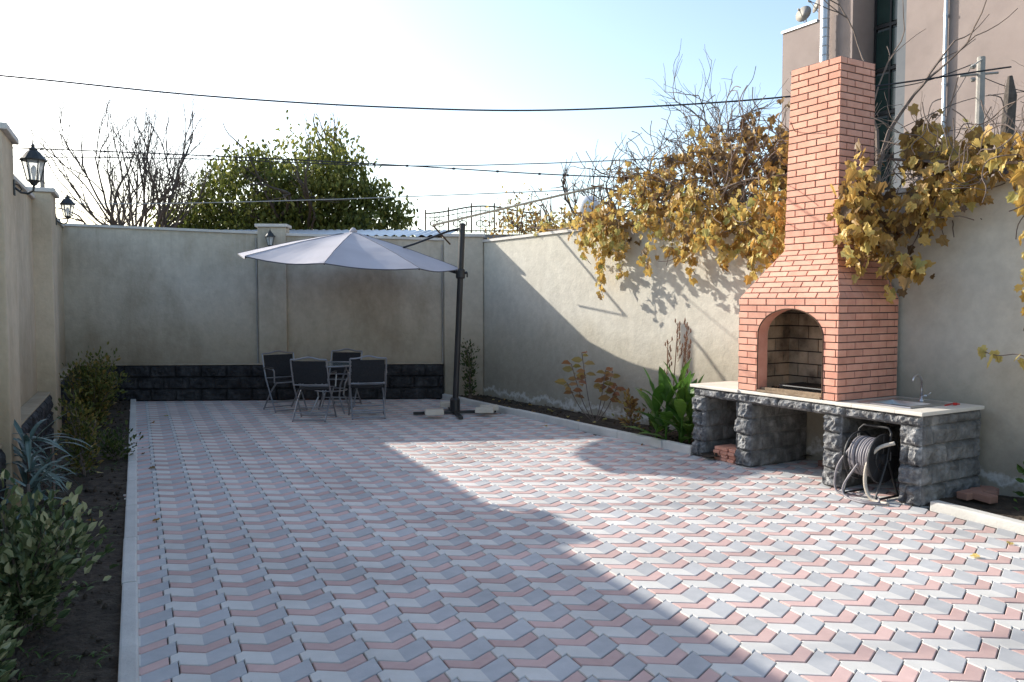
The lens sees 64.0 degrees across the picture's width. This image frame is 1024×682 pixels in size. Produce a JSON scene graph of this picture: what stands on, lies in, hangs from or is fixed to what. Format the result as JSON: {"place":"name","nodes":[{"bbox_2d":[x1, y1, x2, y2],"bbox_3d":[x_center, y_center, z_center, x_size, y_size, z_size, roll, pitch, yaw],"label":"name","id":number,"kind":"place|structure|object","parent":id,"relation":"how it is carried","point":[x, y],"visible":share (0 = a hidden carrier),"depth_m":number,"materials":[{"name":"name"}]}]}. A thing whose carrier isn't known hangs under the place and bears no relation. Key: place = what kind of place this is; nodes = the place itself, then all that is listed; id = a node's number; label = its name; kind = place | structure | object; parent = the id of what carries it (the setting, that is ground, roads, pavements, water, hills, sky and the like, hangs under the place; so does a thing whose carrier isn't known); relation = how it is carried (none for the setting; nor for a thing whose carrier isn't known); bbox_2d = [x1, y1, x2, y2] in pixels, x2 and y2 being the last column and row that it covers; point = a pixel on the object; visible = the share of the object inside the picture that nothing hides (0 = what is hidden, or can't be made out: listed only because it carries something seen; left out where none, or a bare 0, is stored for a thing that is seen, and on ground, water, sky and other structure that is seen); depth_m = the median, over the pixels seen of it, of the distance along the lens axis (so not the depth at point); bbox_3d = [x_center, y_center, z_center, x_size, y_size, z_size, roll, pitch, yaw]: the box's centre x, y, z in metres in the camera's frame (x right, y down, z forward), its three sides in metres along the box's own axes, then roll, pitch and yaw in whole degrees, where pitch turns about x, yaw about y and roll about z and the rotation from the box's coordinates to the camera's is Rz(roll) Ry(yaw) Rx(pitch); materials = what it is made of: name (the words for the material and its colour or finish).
{"place":"outdoors","nodes":[
{"label":"outdoors","id":0,"kind":"place"},
{"bbox_2d":[0,400,129,681],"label":"flower bed soil","id":1,"kind":"structure","parent":0,"point":[83,621],"depth_m":4.63,"materials":[{"name":"brown soil"}]},
{"bbox_2d":[0,590,32,681],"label":"variegated shrub","id":2,"kind":"object","parent":1,"relation":"on","point":[7,667],"visible":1,"depth_m":3.56,"materials":[{"name":"green plant"}]},
{"bbox_2d":[0,407,90,519],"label":"strap leaf plant","id":3,"kind":"object","parent":1,"relation":"on","point":[31,478],"visible":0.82,"depth_m":6.41,"materials":[{"name":"green plant"}]},
{"bbox_2d":[0,468,118,642],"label":"variegated shrub","id":4,"kind":"object","parent":1,"relation":"on","point":[34,558],"visible":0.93,"depth_m":4.13,"materials":[{"name":"green plant"}]},
{"bbox_2d":[2,411,124,681],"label":"weeds","id":5,"kind":"object","parent":1,"relation":"on","point":[79,656],"visible":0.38,"depth_m":3.96,"materials":[{"name":"green plant"}]},
{"bbox_2d":[54,388,110,476],"bbox_3d":[-4.135,0.892,7.887,0.476,0.919,0.461,-2,4,-38],"label":"evergreen shrub","id":6,"kind":"object","parent":1,"relation":"on","point":[79,430],"visible":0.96,"depth_m":7.85,"materials":[{"name":"green plant"}]},
{"bbox_2d":[59,341,133,429],"bbox_3d":[-5.515,0.612,10.693,1.090,1.182,0.913,2,4,40],"label":"evergreen shrub","id":7,"kind":"object","parent":1,"relation":"on","point":[100,386],"visible":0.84,"depth_m":10.64,"materials":[{"name":"green plant"}]},
{"bbox_2d":[87,364,123,407],"bbox_3d":[-6.395,0.726,12.841,0.595,0.766,0.616,0,3,0],"label":"evergreen shrub","id":8,"kind":"object","parent":1,"relation":"on","point":[114,400],"visible":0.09,"depth_m":12.92,"materials":[{"name":"green plant"}]},
{"bbox_2d":[90,420,149,461],"bbox_3d":[-4.164,1.068,8.636,0.578,0.462,0.491,0,3,0],"label":"plant","id":9,"kind":"object","parent":1,"relation":"on","point":[110,443],"visible":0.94,"depth_m":8.64,"materials":[{"name":"green plant"}]},
{"bbox_2d":[55,395,1014,556],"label":"fallen leaves","id":10,"kind":"object","parent":1,"relation":"on","point":[973,554],"visible":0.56,"depth_m":8.88,"materials":[{"name":"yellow plant"}]},
{"bbox_2d":[13,156,662,165],"bbox_3d":[-3.000,-2.824,12.874,11.000,0.159,0.014,0,3,0],"label":"overhead cable","id":11,"kind":"object","parent":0,"point":[336,164],"visible":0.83,"depth_m":12.87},
{"bbox_2d":[236,230,455,236],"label":"neighbour shed","id":12,"kind":"structure","parent":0,"point":[408,233],"depth_m":16.57,"materials":[{"name":"grey metal"}]},
{"bbox_2d":[56,186,635,203],"bbox_3d":[-3.250,-2.829,15.878,11.500,0.351,0.016,0,3,0],"label":"overhead cable","id":13,"kind":"object","parent":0,"point":[328,199],"visible":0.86,"depth_m":15.88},
{"bbox_2d":[13,147,717,181],"bbox_3d":[-3.400,-2.595,11.885,13.201,0.627,0.035,0,3,0],"label":"overhead cable","id":14,"kind":"object","parent":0,"point":[266,158],"visible":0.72,"depth_m":11.88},
{"bbox_2d":[0,0,817,235],"label":"sky","id":15,"kind":"structure","parent":0,"point":[450,54],"materials":[{"name":"blue"}]},
{"bbox_2d":[400,234,522,238],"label":"neighbour house","id":16,"kind":"structure","parent":0,"point":[487,236],"depth_m":17.96,"materials":[{"name":"white paint"}]},
{"bbox_2d":[425,203,540,232],"bbox_3d":[-0.640,-2.698,17.988,2.552,0.655,0.032,0,3,0],"label":"wrought iron balustrade","id":17,"kind":"object","parent":16,"relation":"on","point":[462,220],"visible":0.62,"depth_m":17.98,"materials":[{"name":"black metal"}]},
{"bbox_2d":[0,66,1011,110],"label":"overhead cable","id":18,"kind":"object","parent":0,"point":[474,109],"visible":0.94,"depth_m":9.86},
{"bbox_2d":[123,399,1023,681],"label":"paved courtyard","id":19,"kind":"structure","parent":0,"point":[401,543],"depth_m":5.32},
{"bbox_2d":[118,399,138,681],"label":"garden kerb","id":20,"kind":"structure","parent":19,"relation":"on","point":[128,665],"depth_m":4.83,"materials":[{"name":"concrete"}]},
{"bbox_2d":[74,364,443,400],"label":"stone plinth","id":21,"kind":"structure","parent":19,"relation":"on","point":[220,382],"depth_m":13.86,"materials":[{"name":"black stone"}]},
{"bbox_2d":[66,362,442,365],"bbox_3d":[-4.317,0.392,13.930,6.270,0.022,0.125,0,3,-4],"label":"plinth ledge","id":22,"kind":"object","parent":21,"relation":"on","point":[249,363],"visible":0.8,"depth_m":13.87,"materials":[{"name":"beige paint"}]},
{"bbox_2d":[261,350,307,412],"bbox_3d":[-3.523,0.610,12.670,0.581,0.918,0.510,-2,4,-40],"label":"folding chair","id":23,"kind":"object","parent":19,"relation":"on","point":[277,365],"visible":0.72,"depth_m":12.73,"materials":[{"name":"grey metal"}]},
{"bbox_2d":[290,356,336,421],"bbox_3d":[-2.820,0.661,11.643,0.581,0.918,0.510,0,3,3],"label":"folding chair","id":24,"kind":"object","parent":19,"relation":"on","point":[311,375],"visible":1,"depth_m":11.48,"materials":[{"name":"grey metal"}]},
{"bbox_2d":[311,361,350,413],"bbox_3d":[-2.750,0.709,12.451,0.958,0.738,0.958,0,3,0],"label":"garden table","id":25,"kind":"object","parent":19,"relation":"on","point":[339,387],"visible":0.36,"depth_m":12.28,"materials":[{"name":"grey metal"}]},
{"bbox_2d":[321,348,362,407],"bbox_3d":[-2.719,0.586,13.150,0.581,0.918,0.510,0,3,8],"label":"folding chair","id":26,"kind":"object","parent":19,"relation":"on","point":[342,356],"visible":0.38,"depth_m":13.31,"materials":[{"name":"grey metal"}]},
{"bbox_2d":[346,355,387,419],"bbox_3d":[-2.099,0.649,11.893,0.581,0.918,0.510,-1,3,-14],"label":"folding chair","id":27,"kind":"object","parent":19,"relation":"on","point":[371,373],"visible":1,"depth_m":11.73,"materials":[{"name":"grey metal"}]},
{"bbox_2d":[238,223,497,418],"bbox_3d":[-2.182,-0.338,12.348,3.598,2.818,3.081,-1,3,-22],"label":"cantilever parasol","id":28,"kind":"object","parent":19,"relation":"on","point":[352,248],"visible":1,"depth_m":11.63,"materials":[{"name":"white fabric"}]},
{"bbox_2d":[442,393,693,455],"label":"garden kerb","id":29,"kind":"structure","parent":19,"relation":"on","point":[639,438],"depth_m":10.57,"materials":[{"name":"concrete"}]},
{"bbox_2d":[713,444,736,462],"bbox_3d":[2.336,1.195,8.699,0.270,0.140,0.300,-2,3,-31],"label":"spare brick stack","id":30,"kind":"object","parent":19,"relation":"on","point":[726,453],"visible":0.66,"depth_m":8.63,"materials":[{"name":"red brick"}]},
{"bbox_2d":[690,380,984,506],"bbox_3d":[3.020,0.912,8.051,0.919,0.795,2.714,-2,3,-31],"label":"stone counter","id":31,"kind":"object","parent":19,"relation":"on","point":[939,452],"visible":0.91,"depth_m":7.43,"materials":[{"name":"stone"}]},
{"bbox_2d":[738,56,898,400],"bbox_3d":[2.989,-1.088,8.026,0.876,3.197,1.196,-2,3,-31],"label":"brick barbecue","id":32,"kind":"object","parent":31,"relation":"on","point":[815,322],"visible":0.94,"depth_m":7.84,"materials":[{"name":"orange brick"}]},
{"bbox_2d":[857,374,949,408],"bbox_3d":[3.481,0.477,7.264,0.610,0.365,0.520,-2,3,-31],"label":"steel sink","id":33,"kind":"object","parent":31,"relation":"on","point":[910,403],"visible":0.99,"depth_m":7.32,"materials":[{"name":"silver metal"}]},
{"bbox_2d":[834,423,898,505],"bbox_3d":[3.114,1.046,7.026,0.513,0.623,0.532,-1,3,-19],"label":"hose reel","id":34,"kind":"object","parent":19,"relation":"on","point":[876,459],"visible":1,"depth_m":7.01,"materials":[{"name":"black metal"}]},
{"bbox_2d":[818,460,998,503],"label":"loose bricks","id":35,"kind":"object","parent":19,"relation":"on","point":[986,494],"visible":0.66,"depth_m":6.77,"materials":[{"name":"red brick"}]},
{"bbox_2d":[930,500,1023,534],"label":"garden kerb","id":36,"kind":"structure","parent":19,"relation":"on","point":[985,518],"depth_m":6.30,"materials":[{"name":"concrete"}]},
{"bbox_2d":[459,394,811,457],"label":"flower bed soil","id":37,"kind":"structure","parent":0,"point":[607,423],"depth_m":11.50,"materials":[{"name":"brown soil"}]},
{"bbox_2d":[460,338,479,397],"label":"climbing shrub","id":38,"kind":"object","parent":37,"relation":"on","point":[468,362],"visible":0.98,"depth_m":13.75,"materials":[{"name":"green plant"}]},
{"bbox_2d":[555,351,625,421],"bbox_3d":[1.058,0.620,11.072,0.987,0.985,0.348,0,3,0],"label":"autumn hydrangea shrub","id":39,"kind":"object","parent":37,"relation":"on","point":[581,375],"visible":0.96,"depth_m":11.05,"materials":[{"name":"red plant"}]},
{"bbox_2d":[611,388,644,429],"bbox_3d":[1.490,0.864,10.425,0.444,0.556,0.376,0,3,0],"label":"plant","id":40,"kind":"object","parent":37,"relation":"on","point":[632,404],"visible":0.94,"depth_m":10.40,"materials":[{"name":"brown plant"}]},
{"bbox_2d":[640,403,673,435],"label":"plant","id":41,"kind":"object","parent":37,"relation":"on","point":[650,423],"visible":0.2,"depth_m":9.97,"materials":[{"name":"green plant"}]},
{"bbox_2d":[621,318,703,442],"bbox_3d":[1.863,0.466,9.565,0.934,1.475,1.088,-2,3,-32],"label":"canna plant","id":42,"kind":"object","parent":37,"relation":"on","point":[679,406],"visible":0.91,"depth_m":9.56,"materials":[{"name":"green plant"}]},
{"bbox_2d":[929,495,1023,520],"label":"flower bed soil","id":43,"kind":"structure","parent":0,"point":[1004,505],"depth_m":6.68,"materials":[{"name":"brown soil"}]},
{"bbox_2d":[1013,462,1023,496],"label":"plant","id":44,"kind":"object","parent":43,"relation":"on","point":[1020,469],"visible":1,"depth_m":6.73,"materials":[{"name":"green plant"}]},
{"label":"ground","id":45,"kind":"structure","parent":0,"visible":0},
{"bbox_2d":[0,122,65,406],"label":"boundary wall","id":46,"kind":"structure","parent":45,"relation":"on","point":[25,294],"depth_m":9.10,"materials":[{"name":"paint"}]},
{"bbox_2d":[0,130,22,512],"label":"pilaster","id":47,"kind":"object","parent":46,"relation":"attached to","point":[10,405],"visible":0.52,"depth_m":6.31,"materials":[{"name":"paint"}]},
{"bbox_2d":[13,139,46,195],"bbox_3d":[-3.970,-1.429,6.753,0.250,0.467,0.206,-1,3,-25],"label":"wall lantern","id":48,"kind":"object","parent":47,"relation":"attached to","point":[32,154],"depth_m":6.73,"materials":[{"name":"metal"}]},
{"bbox_2d":[0,371,75,520],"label":"stone plinth","id":49,"kind":"structure","parent":46,"relation":"attached to","point":[42,411],"depth_m":8.76,"materials":[{"name":"black stone"}]},
{"bbox_2d":[0,366,74,448],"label":"plinth ledge","id":50,"kind":"object","parent":49,"relation":"on","point":[30,406],"visible":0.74,"depth_m":8.77,"materials":[{"name":"paint"}]},
{"bbox_2d":[14,175,63,226],"bbox_3d":[-4.050,-1.495,5.888,0.285,0.112,17.605,-1,3,-25],"label":"coping","id":51,"kind":"object","parent":46,"relation":"on","point":[23,187],"depth_m":8.85,"materials":[{"name":"white concrete"}]},
{"bbox_2d":[32,192,61,438],"bbox_3d":[-5.830,-0.271,10.028,0.450,3.020,0.638,-1,3,-25],"label":"pilaster","id":52,"kind":"object","parent":46,"relation":"attached to","point":[46,287],"visible":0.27,"depth_m":9.79,"materials":[{"name":"paint"}]},
{"bbox_2d":[56,193,75,224],"bbox_3d":[-5.633,-1.672,10.340,0.226,0.423,0.186,-1,3,-25],"label":"wall lantern","id":53,"kind":"object","parent":52,"relation":"attached to","point":[66,200],"depth_m":10.32,"materials":[{"name":"metal"}]},
{"bbox_2d":[40,163,44,186],"bbox_3d":[-10.884,-1.737,18.937,0.267,4.980,0.100,0,3,0],"label":"distant chimney pipe","id":54,"kind":"object","parent":45,"relation":"on","point":[42,184],"depth_m":18.80,"materials":[{"name":"concrete"}]},
{"bbox_2d":[56,184,155,226],"bbox_3d":[-12.601,-2.454,26.182,4.920,5.689,3.338,0,3,0],"label":"distant tree","id":55,"kind":"object","parent":45,"relation":"on","point":[84,222],"visible":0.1,"depth_m":25.50,"materials":[{"name":"brown plant"}]},
{"bbox_2d":[3,78,219,227],"bbox_3d":[-9.293,-2.857,20.238,4.693,7.086,6.267,0,3,0],"label":"bare tree","id":56,"kind":"object","parent":45,"relation":"on","point":[179,184],"visible":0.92,"depth_m":19.41,"materials":[{"name":"brown plant"}]},
{"bbox_2d":[62,224,484,400],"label":"back boundary wall","id":57,"kind":"structure","parent":45,"relation":"on","point":[139,296],"depth_m":13.89,"materials":[{"name":"beige paint"}]},
{"bbox_2d":[64,223,256,233],"bbox_3d":[-5.907,-1.894,13.884,3.407,0.172,0.285,0,3,-4],"label":"coping","id":58,"kind":"object","parent":57,"relation":"on","point":[161,228],"visible":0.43,"depth_m":13.75,"materials":[{"name":"white concrete"}]},
{"bbox_2d":[257,227,288,362],"bbox_3d":[-4.071,-0.447,14.056,0.471,2.970,0.320,0,3,-4],"label":"pilaster","id":59,"kind":"object","parent":57,"relation":"attached to","point":[273,308],"visible":0.54,"depth_m":13.89,"materials":[{"name":"beige paint"}]},
{"bbox_2d":[265,230,274,245],"bbox_3d":[-4.049,-1.693,13.728,0.176,0.400,0.214,0,3,-4],"label":"wall lantern","id":60,"kind":"object","parent":59,"relation":"attached to","point":[269,234],"depth_m":13.67,"materials":[{"name":"metal"}]},
{"bbox_2d":[255,238,442,362],"bbox_3d":[-2.764,-0.685,14.009,3.162,2.130,0.028,0,3,-4],"label":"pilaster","id":61,"kind":"object","parent":57,"relation":"attached to","point":[257,305],"visible":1,"depth_m":13.93,"materials":[{"name":"paint"}]},
{"bbox_2d":[286,233,483,240],"bbox_3d":[-2.182,-1.776,14.129,3.457,0.132,0.285,0,3,-4],"label":"coping","id":62,"kind":"object","parent":57,"relation":"on","point":[377,237],"visible":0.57,"depth_m":13.99,"materials":[{"name":"white concrete"}]},
{"bbox_2d":[444,237,482,394],"bbox_3d":[-0.841,-0.383,14.273,0.671,2.820,0.310,0,3,-4],"label":"pilaster","id":63,"kind":"object","parent":57,"relation":"attached to","point":[472,316],"visible":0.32,"depth_m":14.11,"materials":[{"name":"beige paint"}]},
{"bbox_2d":[139,102,421,236],"bbox_3d":[-6.043,-2.846,21.689,7.286,6.921,5.397,-1,3,-22],"label":"leafy tree","id":64,"kind":"object","parent":45,"relation":"on","point":[328,181],"visible":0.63,"depth_m":21.15,"materials":[{"name":"green plant"}]},
{"bbox_2d":[480,182,581,238],"bbox_3d":[0.589,-1.138,16.300,2.522,4.047,1.665,0,3,0],"label":"autumn tree","id":65,"kind":"object","parent":45,"relation":"on","point":[512,225],"visible":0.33,"depth_m":16.11,"materials":[{"name":"yellow plant"}]},
{"bbox_2d":[576,195,598,219],"bbox_3d":[1.330,-1.877,14.324,0.420,1.320,0.420,0,3,0],"label":"satellite dish","id":66,"kind":"object","parent":45,"relation":"on","point":[582,201],"visible":0.43,"depth_m":14.15,"materials":[{"name":"paint"}]},
{"bbox_2d":[553,135,647,227],"bbox_3d":[1.875,-1.764,17.026,2.279,5.224,3.422,0,3,9],"label":"bare shrub tree","id":67,"kind":"object","parent":45,"relation":"on","point":[566,199],"visible":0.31,"depth_m":16.97,"materials":[{"name":"brown plant"}]},
{"bbox_2d":[614,129,746,216],"bbox_3d":[2.905,-1.244,13.387,2.072,4.549,2.178,2,4,38],"label":"bare shrub tree","id":68,"kind":"object","parent":45,"relation":"on","point":[650,168],"visible":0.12,"depth_m":13.38,"materials":[{"name":"brown plant"}]},
{"bbox_2d":[483,181,1023,496],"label":"boundary wall","id":69,"kind":"structure","parent":45,"relation":"on","point":[547,311],"depth_m":9.94,"materials":[{"name":"paint"}]},
{"bbox_2d":[483,177,1009,241],"bbox_3d":[4.952,-1.350,6.101,0.280,0.102,19.437,-2,3,-33],"label":"coping","id":70,"kind":"object","parent":69,"relation":"on","point":[901,190],"visible":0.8,"depth_m":12.10,"materials":[{"name":"white concrete"}]},
{"bbox_2d":[432,184,663,244],"bbox_3d":[0.638,-2.011,13.039,3.656,0.938,1.099,1,3,13],"label":"clothes line pole","id":71,"kind":"object","parent":70,"relation":"on","point":[516,205],"visible":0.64,"depth_m":12.90,"materials":[{"name":"grey metal"}]},
{"bbox_2d":[528,67,794,299],"bbox_3d":[2.020,-1.856,10.828,2.198,2.638,5.749,-1,3,-24],"label":"grape vine","id":72,"kind":"object","parent":70,"relation":"on","point":[679,204],"visible":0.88,"depth_m":9.73,"materials":[{"name":"yellow plant"}]},
{"bbox_2d":[826,77,1023,369],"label":"grape vine","id":73,"kind":"object","parent":70,"relation":"on","point":[858,216],"visible":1,"depth_m":7.28,"materials":[{"name":"yellow plant"}]},
{"bbox_2d":[638,46,900,220],"bbox_3d":[3.875,-1.708,12.210,3.660,5.593,2.829,2,3,31],"label":"bare shrub tree","id":74,"kind":"object","parent":45,"relation":"on","point":[718,118],"visible":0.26,"depth_m":12.30,"materials":[{"name":"brown plant"}]},
{"bbox_2d":[717,118,933,200],"bbox_3d":[4.627,-1.087,11.525,3.729,4.420,2.546,0,3,0],"label":"autumn tree","id":75,"kind":"object","parent":45,"relation":"on","point":[876,165],"visible":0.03,"depth_m":11.08,"materials":[{"name":"brown plant"}]},
{"bbox_2d":[781,0,1023,189],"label":"apartment block","id":76,"kind":"structure","parent":45,"relation":"on","point":[877,26],"depth_m":20.07,"materials":[{"name":"paint"}]},
{"bbox_2d":[796,6,810,22],"bbox_3d":[8.237,-9.088,23.253,0.391,0.862,0.388,0,3,0],"label":"satellite dish","id":77,"kind":"object","parent":76,"relation":"on","point":[803,13],"visible":0.94,"depth_m":23.24,"materials":[{"name":"metal"}]},
{"bbox_2d":[807,0,817,12],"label":"satellite dish","id":78,"kind":"object","parent":76,"relation":"on","point":[815,8],"visible":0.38,"depth_m":22.86,"materials":[{"name":"metal"}]},
{"bbox_2d":[874,0,896,189],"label":"window frames","id":79,"kind":"structure","parent":76,"relation":"in","point":[876,28],"depth_m":21.72,"materials":[{"name":"green metal"}]},
{"bbox_2d":[874,0,897,189],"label":"window glass","id":80,"kind":"structure","parent":76,"relation":"in","point":[883,6],"depth_m":21.79,"materials":[{"name":"black glass"}]},
{"bbox_2d":[809,0,1017,182],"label":"bare sapling","id":81,"kind":"object","parent":45,"relation":"on","point":[929,75],"visible":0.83,"depth_m":12.01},
{"bbox_2d":[874,60,1023,187],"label":"bare shrub tree","id":82,"kind":"object","parent":45,"relation":"on","point":[912,179],"visible":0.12,"depth_m":11.64,"materials":[{"name":"brown plant"}]},
{"bbox_2d":[889,96,1023,188],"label":"hedge bush","id":83,"kind":"object","parent":45,"relation":"on","point":[964,120],"visible":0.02,"depth_m":9.44,"materials":[{"name":"plant"}]},
{"bbox_2d":[959,56,998,169],"bbox_3d":[7.301,-1.692,12.925,0.594,5.490,0.176,-1,3,-13],"label":"utility pole","id":84,"kind":"object","parent":45,"relation":"on","point":[980,88],"visible":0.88,"depth_m":12.78,"materials":[{"name":"concrete"}]},
{"bbox_2d":[875,64,971,90],"bbox_3d":[6.351,-4.109,12.810,1.704,0.445,0.014,0,3,0],"label":"overhead cable","id":85,"kind":"object","parent":84,"relation":"attached to","point":[923,81],"visible":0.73,"depth_m":12.81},
{"bbox_2d":[934,68,970,120],"bbox_3d":[6.751,-3.734,12.830,0.909,1.187,0.011,0,3,0],"label":"overhead cable","id":86,"kind":"object","parent":84,"relation":"attached to","point":[954,95],"visible":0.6,"depth_m":12.82,"materials":[{"name":"black"}]},
{"bbox_2d":[900,91,1022,128],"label":"overhead cable","id":87,"kind":"object","parent":84,"relation":"attached to","point":[951,105],"visible":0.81,"depth_m":12.79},
{"bbox_2d":[999,75,1016,170],"bbox_3d":[6.695,-1.174,10.904,0.528,4.665,0.239,1,3,22],"label":"wooden post","id":88,"kind":"object","parent":45,"relation":"on","point":[1010,94],"visible":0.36,"depth_m":10.80,"materials":[{"name":"brown wood"}]}
]}

